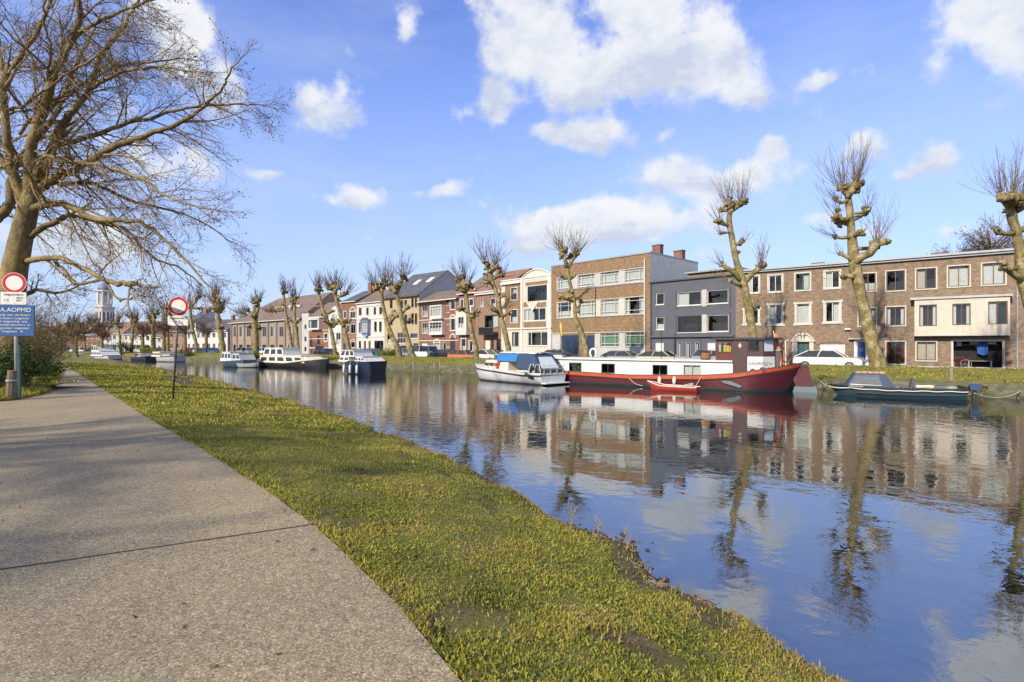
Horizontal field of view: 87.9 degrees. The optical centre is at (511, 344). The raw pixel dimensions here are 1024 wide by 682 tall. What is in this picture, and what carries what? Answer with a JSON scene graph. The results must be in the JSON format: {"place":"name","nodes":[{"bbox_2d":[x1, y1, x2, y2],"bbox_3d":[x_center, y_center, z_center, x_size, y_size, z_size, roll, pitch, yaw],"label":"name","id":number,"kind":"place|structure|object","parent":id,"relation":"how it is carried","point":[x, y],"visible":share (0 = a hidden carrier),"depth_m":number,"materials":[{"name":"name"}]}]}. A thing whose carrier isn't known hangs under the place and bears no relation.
{"place":"outdoors","nodes":[
{"label":"outdoors","id":0,"kind":"place"},
{"bbox_2d":[0,366,80,400],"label":"verge","id":1,"kind":"structure","parent":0,"point":[55,383],"depth_m":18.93,"materials":[{"name":"green plant"}]},
{"bbox_2d":[5,370,16,399],"bbox_3d":[-14.429,1.217,15.292,0.272,0.966,0.265,0,0,0],"label":"wooden stake","id":2,"kind":"object","parent":1,"relation":"on","point":[11,384],"visible":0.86,"depth_m":15.23,"materials":[{"name":"brown wood"}]},
{"bbox_2d":[0,273,26,399],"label":"no entry sign","id":3,"kind":"object","parent":1,"relation":"on","point":[14,285],"visible":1,"depth_m":15.40,"materials":[{"name":"white metal"}]},
{"bbox_2d":[0,305,34,335],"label":"notice board","id":4,"kind":"object","parent":3,"relation":"attached to","point":[17,320],"visible":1,"depth_m":15.40,"materials":[{"name":"blue metal"}]},
{"bbox_2d":[0,338,46,388],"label":"evergreen shrub","id":5,"kind":"object","parent":1,"relation":"on","point":[8,360],"visible":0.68,"depth_m":16.66,"materials":[{"name":"green plant"}]},
{"bbox_2d":[0,336,55,387],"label":"evergreen shrub","id":6,"kind":"object","parent":1,"relation":"on","point":[40,369],"visible":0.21,"depth_m":18.28,"materials":[{"name":"green plant"}]},
{"bbox_2d":[26,297,102,366],"bbox_3d":[-23.262,-0.762,25.304,5.870,4.962,7.388,0,0,0],"label":"thicket","id":7,"kind":"object","parent":1,"relation":"on","point":[44,328],"visible":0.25,"depth_m":25.76,"materials":[{"name":"brown plant"}]},
{"bbox_2d":[26,310,103,367],"bbox_3d":[-29.004,-0.414,31.767,6.417,4.056,6.956,0,0,0],"label":"thicket","id":8,"kind":"object","parent":1,"relation":"on","point":[61,344],"visible":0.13,"depth_m":33.37,"materials":[{"name":"brown plant"}]},
{"bbox_2d":[26,294,106,373],"bbox_3d":[-21.040,-0.663,21.793,6.544,4.551,7.208,0,0,-11],"label":"thicket","id":9,"kind":"object","parent":1,"relation":"on","point":[47,342],"visible":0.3,"depth_m":23.09,"materials":[{"name":"brown plant"}]},
{"bbox_2d":[26,272,106,363],"bbox_3d":[-33.861,-1.917,36.159,9.935,7.067,12.002,0,0,0],"label":"thicket","id":10,"kind":"object","parent":1,"relation":"on","point":[45,308],"visible":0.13,"depth_m":37.31,"materials":[{"name":"brown plant"}]},
{"bbox_2d":[0,364,461,681],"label":"path","id":11,"kind":"structure","parent":0,"point":[253,602],"depth_m":3.71,"materials":[{"name":"concrete"}]},
{"bbox_2d":[0,523,316,569],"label":"path joint","id":12,"kind":"object","parent":11,"relation":"on","point":[149,547],"visible":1,"depth_m":4.14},
{"bbox_2d":[0,371,836,681],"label":"dead leaves","id":13,"kind":"object","parent":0,"point":[475,672],"depth_m":4.17,"materials":[{"name":"brown plant"}]},
{"bbox_2d":[51,358,851,681],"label":"bank","id":14,"kind":"structure","parent":0,"point":[461,624],"depth_m":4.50,"materials":[{"name":"green plant"}]},
{"bbox_2d":[168,297,188,398],"bbox_3d":[-10.382,0.114,16.549,0.603,3.216,0.102,0,0,-8],"label":"no entry sign","id":15,"kind":"object","parent":14,"relation":"on","point":[179,304],"visible":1,"depth_m":16.52,"materials":[{"name":"white metal"}]},
{"bbox_2d":[58,362,391,435],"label":"grass","id":16,"kind":"structure","parent":14,"relation":"on","point":[154,377],"depth_m":17.47,"materials":[{"name":"green plant"}]},
{"bbox_2d":[91,381,498,681],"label":"grass","id":17,"kind":"structure","parent":14,"relation":"on","point":[433,643],"depth_m":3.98,"materials":[{"name":"green plant"}]},
{"bbox_2d":[122,360,697,602],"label":"earth clods","id":18,"kind":"object","parent":14,"relation":"on","point":[666,580],"visible":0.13,"depth_m":5.37,"materials":[{"name":"brown soil"}]},
{"bbox_2d":[0,0,1023,325],"label":"sky","id":19,"kind":"structure","parent":0,"point":[420,128],"materials":[{"name":"blue"}]},
{"bbox_2d":[53,355,1023,398],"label":"quay wall","id":20,"kind":"structure","parent":0,"point":[1001,389],"depth_m":32.37,"materials":[{"name":"stone"}]},
{"bbox_2d":[56,351,1023,383],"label":"bank grass","id":21,"kind":"structure","parent":0,"point":[1018,376],"depth_m":32.32,"materials":[{"name":"green plant"}]},
{"bbox_2d":[96,305,126,350],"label":"plane tree","id":22,"kind":"object","parent":21,"relation":"on","point":[111,323],"visible":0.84,"depth_m":105.93,"materials":[{"name":"brown plant"}]},
{"bbox_2d":[118,304,141,351],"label":"plane tree","id":23,"kind":"object","parent":21,"relation":"on","point":[135,318],"visible":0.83,"depth_m":104.80,"materials":[{"name":"brown plant"}]},
{"bbox_2d":[132,322,154,351],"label":"bare tree","id":24,"kind":"object","parent":21,"relation":"on","point":[143,331],"visible":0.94,"depth_m":99.68,"materials":[{"name":"brown plant"}]},
{"bbox_2d":[132,295,161,349],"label":"plane tree","id":25,"kind":"object","parent":21,"relation":"on","point":[152,317],"visible":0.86,"depth_m":102.14,"materials":[{"name":"brown plant"}]},
{"bbox_2d":[151,318,175,351],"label":"bare tree","id":26,"kind":"object","parent":21,"relation":"on","point":[164,328],"visible":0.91,"depth_m":97.74,"materials":[{"name":"brown plant"}]},
{"bbox_2d":[151,291,177,350],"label":"plane tree","id":27,"kind":"object","parent":21,"relation":"on","point":[166,313],"visible":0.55,"depth_m":100.26,"materials":[{"name":"brown plant"}]},
{"bbox_2d":[180,287,203,351],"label":"plane tree","id":28,"kind":"object","parent":21,"relation":"on","point":[192,331],"visible":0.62,"depth_m":96.09,"materials":[{"name":"brown plant"}]},
{"bbox_2d":[201,278,232,352],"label":"plane tree","id":29,"kind":"object","parent":21,"relation":"on","point":[220,325],"visible":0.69,"depth_m":91.27,"materials":[{"name":"brown plant"}]},
{"bbox_2d":[231,287,266,352],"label":"plane tree","id":30,"kind":"object","parent":21,"relation":"on","point":[255,327],"visible":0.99,"depth_m":85.19,"materials":[{"name":"brown plant"}]},
{"bbox_2d":[260,274,293,347],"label":"plane tree","id":31,"kind":"object","parent":21,"relation":"on","point":[283,303],"visible":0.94,"depth_m":78.67,"materials":[{"name":"brown plant"}]},
{"bbox_2d":[285,274,305,347],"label":"plane tree","id":32,"kind":"object","parent":21,"relation":"on","point":[293,300],"visible":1,"depth_m":77.47,"materials":[{"name":"brown plant"}]},
{"bbox_2d":[309,270,337,354],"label":"plane tree","id":33,"kind":"object","parent":21,"relation":"on","point":[318,289],"visible":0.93,"depth_m":71.56,"materials":[{"name":"brown plant"}]},
{"bbox_2d":[317,264,362,349],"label":"plane tree","id":34,"kind":"object","parent":21,"relation":"on","point":[331,288],"visible":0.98,"depth_m":69.29,"materials":[{"name":"brown plant"}]},
{"bbox_2d":[360,253,402,356],"bbox_3d":[-15.514,-4.613,62.349,4.562,12.806,4.242,0,0,41],"label":"plane tree","id":35,"kind":"object","parent":21,"relation":"on","point":[394,314],"visible":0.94,"depth_m":62.12,"materials":[{"name":"brown plant"}]},
{"bbox_2d":[379,251,416,356],"bbox_3d":[-13.088,-4.620,60.812,4.954,12.820,2.808,0,0,15],"label":"plane tree","id":36,"kind":"object","parent":21,"relation":"on","point":[395,288],"visible":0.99,"depth_m":60.45,"materials":[{"name":"brown plant"}]},
{"bbox_2d":[441,247,480,357],"bbox_3d":[-5.171,-4.192,55.502,4.175,11.964,2.198,0,0,0],"label":"plane tree","id":37,"kind":"object","parent":21,"relation":"on","point":[462,287],"visible":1,"depth_m":55.22,"materials":[{"name":"brown plant"}]},
{"bbox_2d":[468,231,519,353],"bbox_3d":[-1.776,-4.836,53.405,5.712,13.253,3.472,0,0,0],"label":"plane tree","id":38,"kind":"object","parent":21,"relation":"on","point":[494,264],"visible":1,"depth_m":52.77,"materials":[{"name":"brown plant"}]},
{"bbox_2d":[542,219,599,356],"bbox_3d":[5.114,-4.283,47.656,5.214,13.921,3.651,0,0,0],"label":"plane tree","id":39,"kind":"object","parent":21,"relation":"on","point":[572,256],"visible":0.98,"depth_m":47.16,"materials":[{"name":"brown plant"}]},
{"bbox_2d":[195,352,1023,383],"bbox_3d":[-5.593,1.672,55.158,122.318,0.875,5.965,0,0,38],"label":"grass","id":40,"kind":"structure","parent":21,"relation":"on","point":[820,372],"depth_m":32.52,"materials":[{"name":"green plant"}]},
{"bbox_2d":[706,166,770,336],"bbox_3d":[16.422,-5.693,38.784,5.388,14.965,2.296,0,0,0],"label":"plane tree","id":41,"kind":"object","parent":21,"relation":"on","point":[737,273],"visible":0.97,"depth_m":38.53,"materials":[{"name":"brown plant"}]},
{"bbox_2d":[809,126,901,366],"bbox_3d":[21.995,-6.186,33.763,6.086,15.951,3.922,0,0,-8],"label":"plane tree","id":42,"kind":"object","parent":21,"relation":"on","point":[855,259],"visible":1,"depth_m":33.83,"materials":[{"name":"brown plant"}]},
{"bbox_2d":[957,138,1023,306],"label":"plane tree","id":43,"kind":"object","parent":21,"relation":"on","point":[1012,201],"visible":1,"depth_m":28.81,"materials":[{"name":"brown plant"}]},
{"bbox_2d":[113,359,1023,681],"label":"river","id":44,"kind":"structure","parent":0,"point":[865,539],"depth_m":10.05,"materials":[{"name":"blue liquid"}]},
{"bbox_2d":[91,345,121,358],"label":"white riverboat","id":45,"kind":"object","parent":44,"relation":"on","point":[107,352],"visible":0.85,"depth_m":99.32,"materials":[{"name":"metal"}]},
{"bbox_2d":[151,351,185,361],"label":"grey barge","id":46,"kind":"object","parent":44,"relation":"on","point":[167,356],"visible":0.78,"depth_m":84.35},
{"bbox_2d":[220,352,256,366],"bbox_3d":[-33.676,1.925,64.920,5.911,2.151,2.200,0,0,33],"label":"blue cruiser","id":47,"kind":"object","parent":44,"relation":"on","point":[229,359],"visible":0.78,"depth_m":63.72,"materials":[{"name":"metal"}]},
{"bbox_2d":[257,348,329,367],"bbox_3d":[-26.223,1.674,64.514,11.901,2.652,3.260,0,0,32],"label":"black houseboat","id":48,"kind":"object","parent":44,"relation":"on","point":[284,357],"visible":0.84,"depth_m":63.51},
{"bbox_2d":[338,350,386,374],"bbox_3d":[-14.226,1.741,50.203,4.571,2.518,2.660,0,0,34],"label":"motor yacht","id":49,"kind":"object","parent":44,"relation":"on","point":[367,362],"visible":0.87,"depth_m":49.16,"materials":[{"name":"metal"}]},
{"bbox_2d":[475,351,569,384],"bbox_3d":[0.126,1.765,39.149,2.820,2.670,9.252,0,0,-40],"label":"cabin cruiser","id":50,"kind":"object","parent":44,"relation":"on","point":[514,367],"visible":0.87,"depth_m":36.85,"materials":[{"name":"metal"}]},
{"bbox_2d":[647,380,699,391],"bbox_3d":[9.488,2.487,31.443,3.006,0.666,1.177,0,0,32],"label":"dinghy","id":51,"kind":"object","parent":44,"relation":"on","point":[659,386],"visible":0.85,"depth_m":31.12,"materials":[{"name":"red plastic"}]},
{"bbox_2d":[549,330,817,392],"bbox_3d":[10.014,1.141,34.927,17.637,4.118,3.877,0,0,35],"label":"barge","id":52,"kind":"object","parent":44,"relation":"on","point":[745,364],"visible":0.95,"depth_m":31.56,"materials":[{"name":"red metal"}]},
{"bbox_2d":[733,340,746,372],"bbox_3d":[13.235,0.725,30.830,0.766,2.007,0.149,0,0,35],"label":"door","id":53,"kind":"structure","parent":52,"relation":"in","point":[739,346],"depth_m":30.83,"materials":[{"name":"wood"}]},
{"bbox_2d":[827,372,967,399],"bbox_3d":[19.858,2.257,27.761,5.802,1.486,2.147,0,0,27],"label":"blue sloop","id":54,"kind":"object","parent":44,"relation":"on","point":[869,384],"visible":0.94,"depth_m":27.27,"materials":[{"name":"blue fabric"}]},
{"label":"far ground","id":55,"kind":"structure","parent":0,"visible":0},
{"bbox_2d":[93,282,115,325],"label":"church tower","id":56,"kind":"structure","parent":55,"relation":"on","point":[105,308],"depth_m":297.40,"materials":[{"name":"stone"}]},
{"bbox_2d":[112,319,140,350],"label":"stone gabled house","id":57,"kind":"structure","parent":55,"relation":"on","point":[115,335],"depth_m":155.68,"materials":[{"name":"white paint"}]},
{"bbox_2d":[162,315,194,351],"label":"brown house","id":58,"kind":"structure","parent":55,"relation":"on","point":[179,343],"depth_m":149.70,"materials":[{"name":"red brick"}]},
{"bbox_2d":[187,306,222,347],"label":"white gabled house","id":59,"kind":"structure","parent":55,"relation":"on","point":[190,341],"depth_m":147.69,"materials":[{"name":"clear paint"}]},
{"bbox_2d":[195,315,235,351],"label":"white house","id":60,"kind":"structure","parent":55,"relation":"on","point":[213,340],"depth_m":143.16,"materials":[{"name":"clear paint"}]},
{"bbox_2d":[228,292,340,352],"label":"long building","id":61,"kind":"structure","parent":55,"relation":"on","point":[273,332],"depth_m":124.47,"materials":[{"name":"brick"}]},
{"bbox_2d":[301,312,313,353],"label":"narrow house","id":62,"kind":"structure","parent":55,"relation":"on","point":[305,339],"depth_m":113.19,"materials":[{"name":"white paint"}]},
{"bbox_2d":[307,301,340,353],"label":"red bay house","id":63,"kind":"structure","parent":55,"relation":"on","point":[318,332],"depth_m":110.17,"materials":[{"name":"brick"}]},
{"bbox_2d":[328,305,340,353],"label":"pale house","id":64,"kind":"structure","parent":55,"relation":"on","point":[337,332],"depth_m":105.36,"materials":[{"name":"white paint"}]},
{"bbox_2d":[340,282,385,351],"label":"red house","id":65,"kind":"structure","parent":55,"relation":"on","point":[348,308],"depth_m":102.35,"materials":[{"name":"brick"}]},
{"bbox_2d":[355,290,390,349],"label":"white house","id":66,"kind":"structure","parent":55,"relation":"on","point":[370,326],"depth_m":97.53,"materials":[{"name":"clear paint"}]},
{"bbox_2d":[384,270,458,351],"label":"yellow house","id":67,"kind":"structure","parent":55,"relation":"on","point":[415,289],"depth_m":92.20,"materials":[{"name":"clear paint"}]},
{"bbox_2d":[417,290,459,349],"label":"banded house","id":68,"kind":"structure","parent":55,"relation":"on","point":[437,319],"depth_m":84.00,"materials":[{"name":"red brick"}]},
{"bbox_2d":[455,274,494,349],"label":"bay house","id":69,"kind":"structure","parent":55,"relation":"on","point":[463,333],"depth_m":79.17,"materials":[{"name":"white paint"}]},
{"bbox_2d":[473,265,531,349],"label":"house","id":70,"kind":"structure","parent":55,"relation":"on","point":[488,331],"depth_m":76.23,"materials":[{"name":"red brick"}]},
{"bbox_2d":[500,268,551,353],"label":"cream house","id":71,"kind":"structure","parent":55,"relation":"on","point":[528,323],"depth_m":70.11,"materials":[{"name":"beige paint"}]},
{"bbox_2d":[551,244,697,356],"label":"ochre building","id":72,"kind":"structure","parent":55,"relation":"on","point":[614,307],"depth_m":60.62,"materials":[{"name":"brick"}]},
{"bbox_2d":[562,335,578,354],"bbox_3d":[7.104,0.485,64.746,0.100,3.280,2.774,0,0,-43],"label":"garage door","id":73,"kind":"structure","parent":72,"relation":"in","point":[569,342],"depth_m":64.60,"materials":[{"name":"metal"}]},
{"bbox_2d":[577,274,594,287],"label":"window","id":74,"kind":"structure","parent":72,"relation":"in","point":[583,280],"depth_m":63.12,"materials":[{"name":"white glass"}]},
{"bbox_2d":[579,301,594,316],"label":"window","id":75,"kind":"structure","parent":72,"relation":"in","point":[587,309],"depth_m":62.93,"materials":[{"name":"white glass"}]},
{"bbox_2d":[600,271,618,285],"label":"window","id":76,"kind":"structure","parent":72,"relation":"in","point":[607,278],"depth_m":60.59,"materials":[{"name":"white glass"}]},
{"bbox_2d":[601,299,618,315],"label":"window","id":77,"kind":"structure","parent":72,"relation":"in","point":[610,307],"depth_m":60.59,"materials":[{"name":"white glass"}]},
{"bbox_2d":[601,333,618,347],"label":"window","id":78,"kind":"structure","parent":72,"relation":"in","point":[608,340],"depth_m":60.59,"materials":[{"name":"green glass"}]},
{"bbox_2d":[624,267,643,283],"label":"window","id":79,"kind":"structure","parent":72,"relation":"in","point":[631,275],"depth_m":58.22,"materials":[{"name":"white glass"}]},
{"bbox_2d":[625,332,643,347],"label":"window","id":80,"kind":"structure","parent":72,"relation":"in","point":[633,340],"depth_m":58.16,"materials":[{"name":"green glass"}]},
{"bbox_2d":[736,248,1018,368],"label":"brick terrace","id":81,"kind":"structure","parent":55,"relation":"on","point":[931,310],"depth_m":42.35,"materials":[{"name":"brown brick"}]},
{"bbox_2d":[766,302,784,325],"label":"window","id":82,"kind":"structure","parent":81,"relation":"in","point":[772,306],"depth_m":48.15,"materials":[{"name":"white glass"}]},
{"bbox_2d":[794,271,810,291],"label":"window","id":83,"kind":"structure","parent":81,"relation":"in","point":[807,275],"depth_m":46.68,"materials":[{"name":"white glass"}]},
{"bbox_2d":[793,301,812,325],"bbox_3d":[25.597,-2.744,46.669,1.512,2.101,0.335,0,0,37],"label":"window","id":84,"kind":"structure","parent":81,"relation":"in","point":[804,309],"depth_m":46.73,"materials":[{"name":"white glass"}]},
{"bbox_2d":[823,269,840,289],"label":"window","id":85,"kind":"structure","parent":81,"relation":"in","point":[827,281],"depth_m":45.56,"materials":[{"name":"white glass"}]},
{"bbox_2d":[822,299,842,323],"bbox_3d":[27.369,-2.796,45.343,1.537,2.051,0.335,0,0,37],"label":"window","id":86,"kind":"structure","parent":81,"relation":"in","point":[836,304],"depth_m":45.31,"materials":[{"name":"white glass"}]},
{"bbox_2d":[817,339,847,353],"bbox_3d":[27.335,0.851,45.303,2.336,2.695,0.170,0,0,37],"label":"garage door","id":87,"kind":"structure","parent":81,"relation":"in","point":[828,347],"depth_m":45.26,"materials":[{"name":"white paint"}]},
{"bbox_2d":[854,339,868,365],"bbox_3d":[28.981,0.912,44.062,1.004,2.773,0.185,0,0,37],"label":"door","id":88,"kind":"structure","parent":81,"relation":"in","point":[860,350],"depth_m":44.08,"materials":[{"name":"metal"}]},
{"bbox_2d":[885,305,905,326],"bbox_3d":[30.870,-2.300,42.732,1.390,1.673,0.320,0,0,37],"label":"window","id":89,"kind":"structure","parent":81,"relation":"in","point":[887,308],"depth_m":42.71,"materials":[{"name":"white glass"}]},
{"bbox_2d":[885,341,905,364],"bbox_3d":[30.870,0.640,42.732,1.390,1.947,0.320,0,0,37],"label":"window","id":90,"kind":"structure","parent":81,"relation":"in","point":[887,343],"depth_m":42.70,"materials":[{"name":"white glass"}]},
{"bbox_2d":[915,267,937,289],"bbox_3d":[32.418,-5.172,41.573,1.396,1.751,0.320,0,0,37],"label":"window","id":91,"kind":"structure","parent":81,"relation":"in","point":[919,272],"depth_m":41.78,"materials":[{"name":"white glass"}]},
{"bbox_2d":[915,341,937,361],"bbox_3d":[32.428,0.489,41.566,1.372,1.632,0.320,0,0,37],"label":"window","id":92,"kind":"structure","parent":81,"relation":"in","point":[927,351],"depth_m":41.59,"materials":[{"name":"beige glass"}]},
{"bbox_2d":[919,304,936,325],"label":"window","id":93,"kind":"structure","parent":81,"relation":"in","point":[935,305],"depth_m":41.00,"materials":[{"name":"white glass"}]},
{"bbox_2d":[947,264,970,287],"bbox_3d":[33.982,-5.213,40.403,1.416,1.735,0.320,0,0,37],"label":"window","id":94,"kind":"structure","parent":81,"relation":"in","point":[958,276],"depth_m":40.43,"materials":[{"name":"white glass"}]},
{"bbox_2d":[952,303,970,324],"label":"window","id":95,"kind":"structure","parent":81,"relation":"in","point":[968,305],"depth_m":39.76,"materials":[{"name":"white glass"}]},
{"bbox_2d":[951,340,1004,367],"bbox_3d":[34.796,0.822,39.709,3.042,2.410,0.185,0,0,37],"label":"door frame","id":96,"kind":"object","parent":81,"relation":"in","point":[1003,341],"depth_m":39.49,"materials":[{"name":"stone"}]},
{"bbox_2d":[981,261,1006,285],"bbox_3d":[35.560,-5.242,39.222,1.428,1.774,0.320,0,0,37],"label":"window","id":97,"kind":"structure","parent":81,"relation":"in","point":[990,275],"depth_m":39.31,"materials":[{"name":"white glass"}]},
{"bbox_2d":[988,301,1007,323],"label":"window","id":98,"kind":"structure","parent":81,"relation":"in","point":[991,305],"depth_m":38.83,"materials":[{"name":"white glass"}]},
{"bbox_2d":[950,216,1023,251],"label":"bare tree","id":99,"kind":"object","parent":55,"relation":"on","point":[989,244],"visible":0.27,"depth_m":61.38,"materials":[{"name":"brown plant"}]},
{"bbox_2d":[1019,293,1023,368],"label":"brick house","id":100,"kind":"structure","parent":55,"relation":"on","point":[1021,336],"depth_m":38.25,"materials":[{"name":"brown brick"}]},
{"label":"street","id":101,"kind":"structure","parent":0,"visible":0},
{"bbox_2d":[409,345,438,356],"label":"parked car","id":102,"kind":"object","parent":101,"relation":"on","point":[422,351],"visible":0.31,"depth_m":68.40,"materials":[{"name":"white metal"}]},
{"bbox_2d":[600,350,637,357],"bbox_3d":[10.729,1.245,50.762,4.409,1.490,1.800,0,0,39],"label":"parked car","id":103,"kind":"object","parent":101,"relation":"on","point":[623,353],"visible":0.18,"depth_m":50.33,"materials":[{"name":"silver metal"}]},
{"bbox_2d":[635,350,687,358],"bbox_3d":[13.508,1.230,48.015,4.409,1.460,1.800,0,0,39],"label":"parked car","id":104,"kind":"object","parent":101,"relation":"on","point":[655,354],"visible":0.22,"depth_m":47.69,"materials":[{"name":"white metal"}]},
{"bbox_2d":[649,267,747,358],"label":"grey house","id":105,"kind":"structure","parent":101,"relation":"on","point":[699,307],"depth_m":53.56,"materials":[{"name":"dark grey painted render"},{"name":"glass"},{"name":"zinc"}]},
{"bbox_2d":[793,349,864,365],"bbox_3d":[23.677,1.095,39.754,4.509,1.490,1.800,0,0,39],"label":"parked car","id":106,"kind":"object","parent":101,"relation":"on","point":[837,357],"visible":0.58,"depth_m":39.16,"materials":[{"name":"white metal"}]},
{"label":"lawn","id":107,"kind":"structure","parent":0,"visible":0},
{"bbox_2d":[0,0,296,386],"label":"bare tree","id":108,"kind":"object","parent":107,"relation":"on","point":[24,194],"visible":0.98,"depth_m":17.45,"materials":[{"name":"brown plant"}]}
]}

